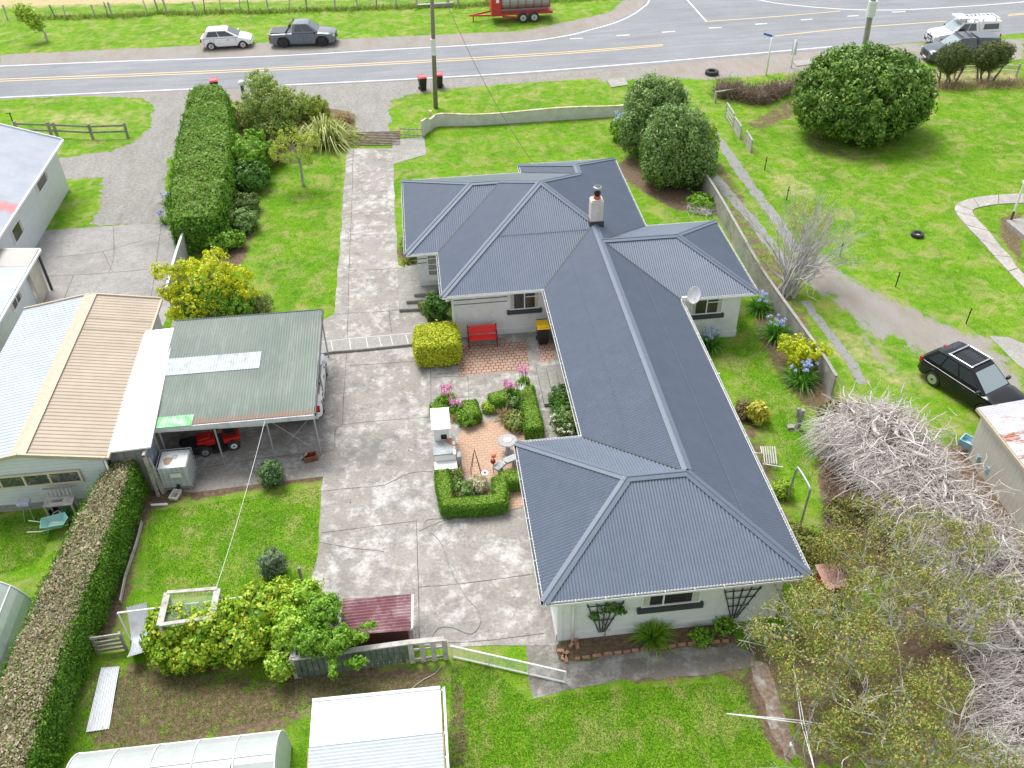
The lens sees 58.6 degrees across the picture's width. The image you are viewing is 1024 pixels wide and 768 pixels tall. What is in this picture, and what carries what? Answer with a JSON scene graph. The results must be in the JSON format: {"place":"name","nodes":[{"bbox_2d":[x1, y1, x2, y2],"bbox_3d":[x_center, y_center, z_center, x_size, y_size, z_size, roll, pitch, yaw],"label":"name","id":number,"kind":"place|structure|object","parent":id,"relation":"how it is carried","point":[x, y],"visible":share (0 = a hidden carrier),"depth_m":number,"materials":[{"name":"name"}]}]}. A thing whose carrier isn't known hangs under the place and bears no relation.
{"place":"outdoors","nodes":[
{"label":"outdoors","id":0,"kind":"place"},
{"bbox_2d":[0,123,68,247],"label":"weatherboard house","id":1,"kind":"structure","parent":0,"point":[34,187],"depth_m":49.79,"materials":[{"name":"wood"}]},
{"bbox_2d":[59,92,189,225],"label":"gravel driveway","id":2,"kind":"structure","parent":0,"point":[134,173],"depth_m":56.55,"materials":[{"name":"gravel"}]},
{"bbox_2d":[168,320,322,492],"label":"carport floor","id":3,"kind":"structure","parent":0,"point":[231,474],"depth_m":35.98,"materials":[{"name":"concrete"}]},
{"bbox_2d":[142,433,160,496],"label":"leaning sheet gate","id":4,"kind":"structure","parent":3,"relation":"on","point":[152,452],"depth_m":33.94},
{"bbox_2d":[155,447,197,491],"bbox_3d":[-12.672,3.290,34.493,1.145,1.214,1.201,-5,39,-4],"label":"water tank","id":5,"kind":"object","parent":3,"relation":"on","point":[176,469],"visible":1,"depth_m":34.21,"materials":[{"name":"plastic"}]},
{"bbox_2d":[196,421,239,453],"bbox_3d":[-11.654,2.077,36.146,1.650,0.998,1.084,-13,40,-14],"label":"ride on mower","id":6,"kind":"object","parent":3,"relation":"on","point":[229,438],"visible":0.88,"depth_m":35.99,"materials":[{"name":"red metal"}]},
{"bbox_2d":[154,309,328,464],"bbox_3d":[-10.910,0.053,37.492,6.285,2.450,6.815,-5,39,-4],"label":"carport","id":7,"kind":"object","parent":3,"relation":"on","point":[233,369],"visible":0.98,"depth_m":36.47,"materials":[{"name":"green metal"}]},
{"bbox_2d":[284,354,327,418],"bbox_3d":[-8.773,-0.106,38.426,1.980,1.446,4.084,-5,39,-4],"label":"parked car","id":8,"kind":"object","parent":3,"relation":"on","point":[321,392],"visible":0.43,"depth_m":37.81,"materials":[{"name":"white paint"}]},
{"bbox_2d":[312,148,577,646],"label":"concrete driveway","id":9,"kind":"structure","parent":0,"point":[365,456],"depth_m":34.95,"materials":[{"name":"concrete"}]},
{"bbox_2d":[321,333,412,354],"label":"metal gate","id":10,"kind":"structure","parent":9,"relation":"on","point":[357,344],"depth_m":41.47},
{"bbox_2d":[204,148,543,642],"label":"concrete joints","id":11,"kind":"object","parent":9,"relation":"on","point":[405,474],"visible":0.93,"depth_m":35.07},
{"bbox_2d":[341,594,414,647],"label":"maroon shed","id":12,"kind":"structure","parent":9,"relation":"on","point":[391,616],"depth_m":28.63,"materials":[{"name":"metal"}]},
{"bbox_2d":[411,319,462,367],"bbox_3d":[-3.317,-1.797,40.361,2.332,1.476,2.165,-5,39,-4],"label":"golden conifer","id":13,"kind":"object","parent":9,"relation":"on","point":[442,341],"visible":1,"depth_m":39.81,"materials":[{"name":"yellow plant"}]},
{"bbox_2d":[423,290,450,322],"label":"dark camellia","id":14,"kind":"object","parent":9,"relation":"on","point":[435,307],"visible":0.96,"depth_m":42.27,"materials":[{"name":"green plant"}]},
{"bbox_2d":[430,407,457,470],"bbox_3d":[-2.597,2.287,35.175,0.900,1.550,2.454,-5,39,-4],"label":"outdoor fireplace","id":15,"kind":"object","parent":9,"relation":"on","point":[444,451],"visible":0.85,"depth_m":34.81,"materials":[{"name":"white paint"}]},
{"bbox_2d":[433,468,509,519],"bbox_3d":[-1.476,3.919,33.712,2.826,0.752,2.344,-5,39,-4],"label":"box hedge","id":16,"kind":"object","parent":9,"relation":"on","point":[494,502],"visible":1,"depth_m":33.09,"materials":[{"name":"green plant"}]},
{"bbox_2d":[516,384,544,439],"bbox_3d":[0.737,1.103,37.113,0.949,0.813,2.960,-5,39,-4],"label":"box hedge","id":17,"kind":"object","parent":9,"relation":"on","point":[532,419],"visible":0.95,"depth_m":36.56,"materials":[{"name":"green plant"}]},
{"bbox_2d":[547,383,570,419],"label":"rounded dark shrub","id":18,"kind":"object","parent":9,"relation":"on","point":[559,397],"visible":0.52,"depth_m":37.04,"materials":[{"name":"green plant"}]},
{"bbox_2d":[549,405,577,436],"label":"white rose bush","id":19,"kind":"object","parent":9,"relation":"on","point":[562,425],"visible":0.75,"depth_m":36.12,"materials":[{"name":"green plant"}]},
{"bbox_2d":[456,419,525,510],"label":"barbecue patio","id":20,"kind":"structure","parent":0,"point":[482,438],"depth_m":36.00,"materials":[{"name":"orange brick"}]},
{"bbox_2d":[458,341,528,375],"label":"brick patio","id":21,"kind":"structure","parent":0,"point":[490,358],"depth_m":40.64,"materials":[{"name":"brick"}]},
{"bbox_2d":[467,323,497,348],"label":"garden bench","id":22,"kind":"object","parent":21,"relation":"on","point":[488,328],"visible":1,"depth_m":41.19,"materials":[{"name":"red paint"}]},
{"bbox_2d":[0,0,1023,767],"bbox_3d":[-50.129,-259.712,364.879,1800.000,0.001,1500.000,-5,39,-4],"label":"ground","id":23,"kind":"structure","parent":0,"point":[890,332],"depth_m":44.77,"materials":[{"name":"green plant"}]},
{"bbox_2d":[0,581,33,675],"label":"polytunnel","id":24,"kind":"structure","parent":23,"relation":"on","point":[14,602],"depth_m":28.62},
{"bbox_2d":[10,3,48,40],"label":"leaning tree","id":25,"kind":"object","parent":23,"relation":"on","point":[29,18],"visible":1,"depth_m":74.72,"materials":[{"name":"green plant"}]},
{"bbox_2d":[27,512,74,535],"bbox_3d":[-16.514,5.114,32.889,1.636,0.525,0.640,-11,40,-12],"label":"wheelbarrow","id":26,"kind":"object","parent":23,"relation":"on","point":[55,521],"visible":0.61,"depth_m":32.91,"materials":[{"name":"metal"}]},
{"bbox_2d":[42,486,79,515],"bbox_3d":[-16.446,4.373,33.244,1.039,1.225,0.525,-5,39,-4],"label":"bench","id":27,"kind":"object","parent":23,"relation":"on","point":[66,500],"visible":0.94,"depth_m":33.12,"materials":[{"name":"grey wood"}]},
{"bbox_2d":[13,121,128,138],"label":"post and rail fence","id":28,"kind":"object","parent":23,"relation":"on","point":[56,131],"visible":0.88,"depth_m":59.99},
{"bbox_2d":[0,459,152,767],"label":"boundary hedge","id":29,"kind":"object","parent":23,"relation":"on","point":[37,669],"visible":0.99,"depth_m":28.11,"materials":[{"name":"green plant"}]},
{"bbox_2d":[0,292,162,511],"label":"gable garage","id":30,"kind":"structure","parent":23,"relation":"on","point":[66,366],"depth_m":35.35,"materials":[{"name":"beige metal"}]},
{"bbox_2d":[0,469,83,489],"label":"window","id":31,"kind":"structure","parent":30,"relation":"in","point":[67,476],"depth_m":33.04,"materials":[{"name":"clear glass"}]},
{"bbox_2d":[26,223,175,326],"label":"neighbour concrete pad","id":32,"kind":"object","parent":23,"relation":"on","point":[140,256],"visible":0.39,"depth_m":47.99,"materials":[{"name":"concrete"}]},
{"bbox_2d":[0,248,52,352],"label":"lean to porch","id":33,"kind":"object","parent":32,"relation":"on","point":[16,296],"visible":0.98,"depth_m":43.01,"materials":[{"name":"paint"}]},
{"bbox_2d":[86,666,119,731],"bbox_3d":[-12.336,9.492,27.632,0.649,0.061,2.211,-6,39,-6],"label":"corrugated sheet","id":34,"kind":"object","parent":23,"relation":"on","point":[101,709],"visible":1,"depth_m":27.55,"materials":[{"name":"metal"}]},
{"bbox_2d":[89,631,127,654],"bbox_3d":[-12.689,8.156,28.711,0.940,0.855,0.134,-7,39,-7],"label":"rough rail fence","id":35,"kind":"object","parent":23,"relation":"on","point":[120,638],"visible":0.98,"depth_m":28.65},
{"bbox_2d":[126,602,148,656],"bbox_3d":[-11.873,7.977,29.055,0.624,0.592,1.998,-13,40,-14],"label":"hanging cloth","id":36,"kind":"object","parent":23,"relation":"on","point":[137,620],"visible":0.75,"depth_m":29.44,"materials":[{"name":"fabric"}]},
{"bbox_2d":[108,328,173,492],"bbox_3d":[-14.313,0.915,36.598,1.626,2.350,7.629,-5,39,-4],"label":"flat roof annex","id":37,"kind":"object","parent":23,"relation":"on","point":[132,437],"visible":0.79,"depth_m":35.12,"materials":[{"name":"metal"}]},
{"bbox_2d":[66,730,291,767],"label":"polytunnel","id":38,"kind":"structure","parent":23,"relation":"on","point":[270,749],"depth_m":24.14,"materials":[{"name":"plastic"}]},
{"bbox_2d":[156,586,221,632],"bbox_3d":[-9.941,7.520,28.662,1.754,1.800,1.347,-5,39,-4],"label":"bird net frame","id":39,"kind":"object","parent":23,"relation":"on","point":[216,597],"visible":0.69,"depth_m":28.21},
{"bbox_2d":[164,82,240,255],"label":"clipped hedge","id":40,"kind":"object","parent":23,"relation":"on","point":[208,147],"visible":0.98,"depth_m":51.77,"materials":[{"name":"green plant"}]},
{"bbox_2d":[149,246,263,321],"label":"golden tree","id":41,"kind":"object","parent":23,"relation":"on","point":[232,296],"visible":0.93,"depth_m":42.01,"materials":[{"name":"yellow plant"}]},
{"bbox_2d":[138,574,304,676],"bbox_3d":[-8.879,7.496,28.477,5.414,2.030,2.881,-5,39,-4],"label":"berry thicket","id":42,"kind":"object","parent":23,"relation":"on","point":[243,625],"visible":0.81,"depth_m":27.87,"materials":[{"name":"green plant"}]},
{"bbox_2d":[200,227,246,252],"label":"rhododendron","id":43,"kind":"object","parent":23,"relation":"on","point":[227,240],"visible":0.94,"depth_m":48.00,"materials":[{"name":"green plant"}]},
{"bbox_2d":[200,25,253,49],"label":"parked car","id":44,"kind":"object","parent":23,"relation":"on","point":[212,37],"visible":1,"depth_m":73.15,"materials":[{"name":"white paint"}]},
{"bbox_2d":[227,205,259,234],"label":"rhododendron","id":45,"kind":"object","parent":23,"relation":"on","point":[249,222],"visible":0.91,"depth_m":49.51,"materials":[{"name":"green plant"}]},
{"bbox_2d":[0,0,486,20],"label":"paddock fence","id":46,"kind":"object","parent":23,"relation":"on","point":[204,6],"visible":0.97,"depth_m":80.60,"materials":[{"name":"metal"}]},
{"bbox_2d":[232,159,271,192],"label":"glossy shrub","id":47,"kind":"object","parent":23,"relation":"on","point":[254,175],"visible":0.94,"depth_m":53.13,"materials":[{"name":"green plant"}]},
{"bbox_2d":[231,128,276,166],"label":"glossy shrub","id":48,"kind":"object","parent":23,"relation":"on","point":[251,148],"visible":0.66,"depth_m":54.52,"materials":[{"name":"green plant"}]},
{"bbox_2d":[255,458,285,490],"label":"round dark shrub","id":49,"kind":"object","parent":23,"relation":"on","point":[270,472],"visible":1,"depth_m":34.17,"materials":[{"name":"green plant"}]},
{"bbox_2d":[255,546,291,580],"bbox_3d":[-8.138,6.051,30.947,1.112,1.205,1.090,19,43,24],"label":"round grey shrub","id":50,"kind":"object","parent":23,"relation":"on","point":[272,564],"visible":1,"depth_m":30.74,"materials":[{"name":"green plant"}]},
{"bbox_2d":[236,68,313,139],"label":"bush","id":51,"kind":"object","parent":23,"relation":"on","point":[281,110],"visible":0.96,"depth_m":58.31,"materials":[{"name":"green plant"}]},
{"bbox_2d":[268,126,319,185],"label":"lawn tree","id":52,"kind":"object","parent":23,"relation":"on","point":[283,140],"visible":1,"depth_m":52.62,"materials":[{"name":"green plant"}]},
{"bbox_2d":[262,577,327,682],"bbox_3d":[-7.030,7.521,28.439,2.030,1.969,3.323,9,40,13],"label":"berry thicket","id":53,"kind":"object","parent":23,"relation":"on","point":[280,668],"visible":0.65,"depth_m":27.70,"materials":[{"name":"green plant"}]},
{"bbox_2d":[268,18,337,47],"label":"pickup truck","id":54,"kind":"object","parent":23,"relation":"on","point":[304,31],"visible":1,"depth_m":73.19,"materials":[{"name":"grey paint"}]},
{"bbox_2d":[298,94,331,125],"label":"rounded bush","id":55,"kind":"object","parent":23,"relation":"on","point":[319,104],"visible":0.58,"depth_m":59.92,"materials":[{"name":"green plant"}]},
{"bbox_2d":[40,0,621,20],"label":"fence line grass","id":56,"kind":"structure","parent":23,"relation":"on","point":[369,7],"depth_m":80.98,"materials":[{"name":"plant"}]},
{"bbox_2d":[289,112,373,161],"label":"variegated flax","id":57,"kind":"object","parent":23,"relation":"on","point":[330,131],"visible":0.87,"depth_m":58.05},
{"bbox_2d":[291,590,378,679],"bbox_3d":[-5.476,7.813,27.872,2.933,2.165,2.148,25,45,29],"label":"spreading shoot tree","id":58,"kind":"object","parent":23,"relation":"on","point":[319,633],"visible":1,"depth_m":27.48,"materials":[{"name":"green plant"}]},
{"bbox_2d":[289,636,448,678],"bbox_3d":[-4.422,8.004,28.505,4.758,1.035,1.570,-5,39,-4],"label":"slat fence","id":59,"kind":"object","parent":23,"relation":"on","point":[367,650],"visible":0.85,"depth_m":27.90,"materials":[{"name":"wood"}]},
{"bbox_2d":[356,131,399,145],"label":"cattle stop","id":60,"kind":"object","parent":23,"relation":"on","point":[389,135],"visible":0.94,"depth_m":59.32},
{"bbox_2d":[307,686,449,767],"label":"garden shed","id":61,"kind":"structure","parent":23,"relation":"on","point":[395,729],"depth_m":24.48,"materials":[{"name":"metal"}]},
{"bbox_2d":[392,137,425,163],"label":"path pad","id":62,"kind":"object","parent":23,"relation":"on","point":[408,146],"visible":1,"depth_m":57.98,"materials":[{"name":"concrete"}]},
{"bbox_2d":[430,0,437,108],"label":"power pole","id":63,"kind":"object","parent":23,"relation":"on","point":[434,70],"visible":1,"depth_m":61.02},
{"bbox_2d":[241,68,640,134],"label":"gravel entrance","id":64,"kind":"object","parent":23,"relation":"on","point":[368,105],"visible":0.8,"depth_m":65.78,"materials":[{"name":"gravel"}]},
{"bbox_2d":[450,645,565,682],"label":"tubular gate","id":65,"kind":"structure","parent":23,"relation":"on","point":[508,659],"depth_m":27.91,"materials":[{"name":"metal"}]},
{"bbox_2d":[469,0,552,22],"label":"farm trailer","id":66,"kind":"object","parent":23,"relation":"on","point":[523,9],"visible":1,"depth_m":77.02,"materials":[{"name":"metal"}]},
{"bbox_2d":[420,105,629,136],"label":"front wall","id":67,"kind":"structure","parent":23,"relation":"on","point":[520,116],"depth_m":60.69,"materials":[{"name":"concrete"}]},
{"bbox_2d":[397,157,812,640],"bbox_3d":[2.985,-3.160,38.494,15.857,5.695,29.671,-5,39,-4],"label":"bungalow","id":68,"kind":"object","parent":23,"relation":"on","point":[648,493],"visible":1,"depth_m":33.94,"materials":[{"name":"grey metal"}]},
{"bbox_2d":[507,292,541,314],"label":"window","id":69,"kind":"structure","parent":68,"relation":"in","point":[526,303],"depth_m":41.16,"materials":[{"name":"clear glass"}]},
{"bbox_2d":[636,591,703,614],"bbox_3d":[4.927,6.576,28.144,2.097,1.232,0.128,-5,39,-4],"label":"window","id":70,"kind":"structure","parent":68,"relation":"in","point":[682,601],"depth_m":28.36,"materials":[{"name":"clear glass"}]},
{"bbox_2d":[690,299,723,319],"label":"window","id":71,"kind":"structure","parent":68,"relation":"in","point":[703,309],"depth_m":40.50,"materials":[{"name":"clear glass"}]},
{"bbox_2d":[624,617,679,662],"bbox_3d":[4.385,7.764,28.686,2.028,0.815,2.159,-5,39,-4],"label":"fern clump","id":72,"kind":"object","parent":23,"relation":"on","point":[654,634],"visible":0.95,"depth_m":28.68,"materials":[{"name":"green plant"}]},
{"bbox_2d":[616,70,691,158],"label":"dense olive tree","id":73,"kind":"object","parent":23,"relation":"on","point":[645,99],"visible":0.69,"depth_m":54.24,"materials":[{"name":"green plant"}]},
{"bbox_2d":[639,99,720,190],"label":"dense olive tree","id":74,"kind":"object","parent":23,"relation":"on","point":[681,148],"visible":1,"depth_m":51.28,"materials":[{"name":"green plant"}]},
{"bbox_2d":[700,326,730,359],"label":"agapanthus","id":75,"kind":"object","parent":23,"relation":"on","point":[711,344],"visible":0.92,"depth_m":40.52,"materials":[{"name":"green plant"}]},
{"bbox_2d":[706,71,801,106],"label":"bramble hedge","id":76,"kind":"object","parent":23,"relation":"on","point":[763,93],"visible":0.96,"depth_m":62.94,"materials":[{"name":"brown plant"}]},
{"bbox_2d":[742,398,771,425],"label":"yellow leaf plant","id":77,"kind":"object","parent":23,"relation":"on","point":[758,409],"visible":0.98,"depth_m":36.48,"materials":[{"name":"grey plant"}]},
{"bbox_2d":[741,290,775,319],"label":"agapanthus","id":78,"kind":"object","parent":23,"relation":"on","point":[759,305],"visible":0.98,"depth_m":42.80,"materials":[{"name":"green plant"}]},
{"bbox_2d":[699,172,837,397],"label":"boundary wall","id":79,"kind":"structure","parent":23,"relation":"on","point":[762,280],"depth_m":43.75,"materials":[{"name":"grey concrete"}]},
{"bbox_2d":[750,314,794,348],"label":"agapanthus","id":80,"kind":"object","parent":23,"relation":"on","point":[776,330],"visible":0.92,"depth_m":41.11,"materials":[{"name":"green plant"}]},
{"bbox_2d":[712,132,866,384],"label":"wheel tracks","id":81,"kind":"object","parent":23,"relation":"on","point":[731,196],"visible":0.73,"depth_m":49.79},
{"bbox_2d":[775,359,823,399],"bbox_3d":[12.294,-0.535,38.526,2.444,1.177,2.538,9,40,13],"label":"agapanthus","id":82,"kind":"object","parent":23,"relation":"on","point":[803,377],"visible":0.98,"depth_m":38.50,"materials":[{"name":"green plant"}]},
{"bbox_2d":[729,181,877,299],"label":"bare wispy tree","id":83,"kind":"object","parent":23,"relation":"on","point":[787,287],"visible":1,"depth_m":43.21,"materials":[{"name":"grey plant"}]},
{"bbox_2d":[726,665,881,767],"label":"clothesline","id":84,"kind":"object","parent":23,"relation":"on","point":[791,744],"visible":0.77,"depth_m":24.76,"materials":[{"name":"metal"}]},
{"bbox_2d":[777,332,833,369],"bbox_3d":[12.474,-1.369,39.311,2.181,1.524,1.970,-5,39,-4],"label":"golden shrub","id":85,"kind":"object","parent":23,"relation":"on","point":[796,351],"visible":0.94,"depth_m":38.94,"materials":[{"name":"yellow plant"}]},
{"bbox_2d":[814,562,847,607],"bbox_3d":[10.278,6.596,29.654,0.700,1.250,1.050,-5,39,-4],"label":"red hut","id":86,"kind":"object","parent":23,"relation":"on","point":[834,576],"visible":0.53,"depth_m":29.30,"materials":[{"name":"pink metal"}]},
{"bbox_2d":[787,488,880,612],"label":"undergrowth","id":87,"kind":"object","parent":23,"relation":"on","point":[799,533],"visible":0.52,"depth_m":32.13,"materials":[{"name":"green plant"}]},
{"bbox_2d":[734,526,950,765],"bbox_3d":[9.419,6.644,26.789,7.475,5.046,5.419,-29,46,-30],"label":"sparse tree","id":88,"kind":"object","parent":23,"relation":"on","point":[855,611],"visible":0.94,"depth_m":25.56,"materials":[{"name":"green plant"}]},
{"bbox_2d":[818,443,885,580],"bbox_3d":[12.330,4.273,33.051,2.469,0.531,8.006,10,40,14],"label":"tree","id":89,"kind":"object","parent":23,"relation":"on","point":[830,489],"visible":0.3,"depth_m":32.62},
{"bbox_2d":[789,40,939,148],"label":"laurel tree","id":90,"kind":"object","parent":23,"relation":"on","point":[865,92],"visible":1,"depth_m":55.36,"materials":[{"name":"green plant"}]},
{"bbox_2d":[760,583,1023,767],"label":"sparse tree","id":91,"kind":"object","parent":23,"relation":"on","point":[932,759],"visible":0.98,"depth_m":23.50,"materials":[{"name":"green plant"}]},
{"bbox_2d":[790,376,1023,767],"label":"dead branch pile","id":92,"kind":"object","parent":23,"relation":"on","point":[880,446],"visible":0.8,"depth_m":31.16,"materials":[{"name":"grey wood"}]},
{"bbox_2d":[818,484,1023,666],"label":"sparse tree","id":93,"kind":"object","parent":23,"relation":"on","point":[948,632],"visible":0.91,"depth_m":27.36,"materials":[{"name":"green plant"}]},
{"bbox_2d":[934,40,973,83],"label":"trimmed cypress","id":94,"kind":"object","parent":23,"relation":"on","point":[952,57],"visible":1,"depth_m":63.46,"materials":[{"name":"green plant"}]},
{"bbox_2d":[920,31,1000,61],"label":"pickup truck","id":95,"kind":"object","parent":23,"relation":"on","point":[928,52],"visible":0.37,"depth_m":67.56,"materials":[{"name":"grey paint"}]},
{"bbox_2d":[923,13,1001,42],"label":"pickup truck","id":96,"kind":"object","parent":23,"relation":"on","point":[960,22],"visible":0.56,"depth_m":70.10,"materials":[{"name":"white paint"}]},
{"bbox_2d":[917,341,1023,417],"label":"parked suv","id":97,"kind":"object","parent":23,"relation":"on","point":[970,375],"visible":0.79,"depth_m":37.16,"materials":[{"name":"black paint"}]},
{"bbox_2d":[933,75,1023,93],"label":"rough grass","id":98,"kind":"structure","parent":23,"relation":"on","point":[1007,84],"depth_m":64.33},
{"bbox_2d":[966,400,1023,531],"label":"rusty roof shed","id":99,"kind":"structure","parent":23,"relation":"on","point":[998,438],"depth_m":33.13,"materials":[{"name":"white metal"}]},
{"bbox_2d":[971,38,1021,80],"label":"trimmed cypress","id":100,"kind":"object","parent":23,"relation":"on","point":[995,55],"visible":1,"depth_m":63.78,"materials":[{"name":"green plant"}]},
{"bbox_2d":[990,336,1023,367],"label":"concrete slab","id":101,"kind":"structure","parent":23,"relation":"on","point":[1013,349],"depth_m":40.53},
{"bbox_2d":[0,0,1023,97],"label":"road","id":102,"kind":"structure","parent":0,"point":[695,34],"depth_m":71.94,"materials":[{"name":"asphalt"}]},
{"bbox_2d":[0,0,1017,97],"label":"road markings","id":103,"kind":"object","parent":102,"relation":"on","point":[477,44],"visible":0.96,"depth_m":71.83,"materials":[{"name":"paint"}]},
{"bbox_2d":[10,11,1022,80],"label":"road centre line","id":104,"kind":"object","parent":102,"relation":"on","point":[436,59],"visible":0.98,"depth_m":70.47,"materials":[{"name":"yellow paint"}]},
{"bbox_2d":[526,642,753,698],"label":"mossy path","id":105,"kind":"structure","parent":0,"point":[681,661],"depth_m":28.20,"materials":[{"name":"concrete"}]},
{"bbox_2d":[748,658,795,763],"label":"garden path","id":106,"kind":"structure","parent":0,"point":[762,677],"depth_m":27.07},
{"bbox_2d":[955,193,1023,287],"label":"flagstone path","id":107,"kind":"structure","parent":0,"point":[976,227],"depth_m":49.16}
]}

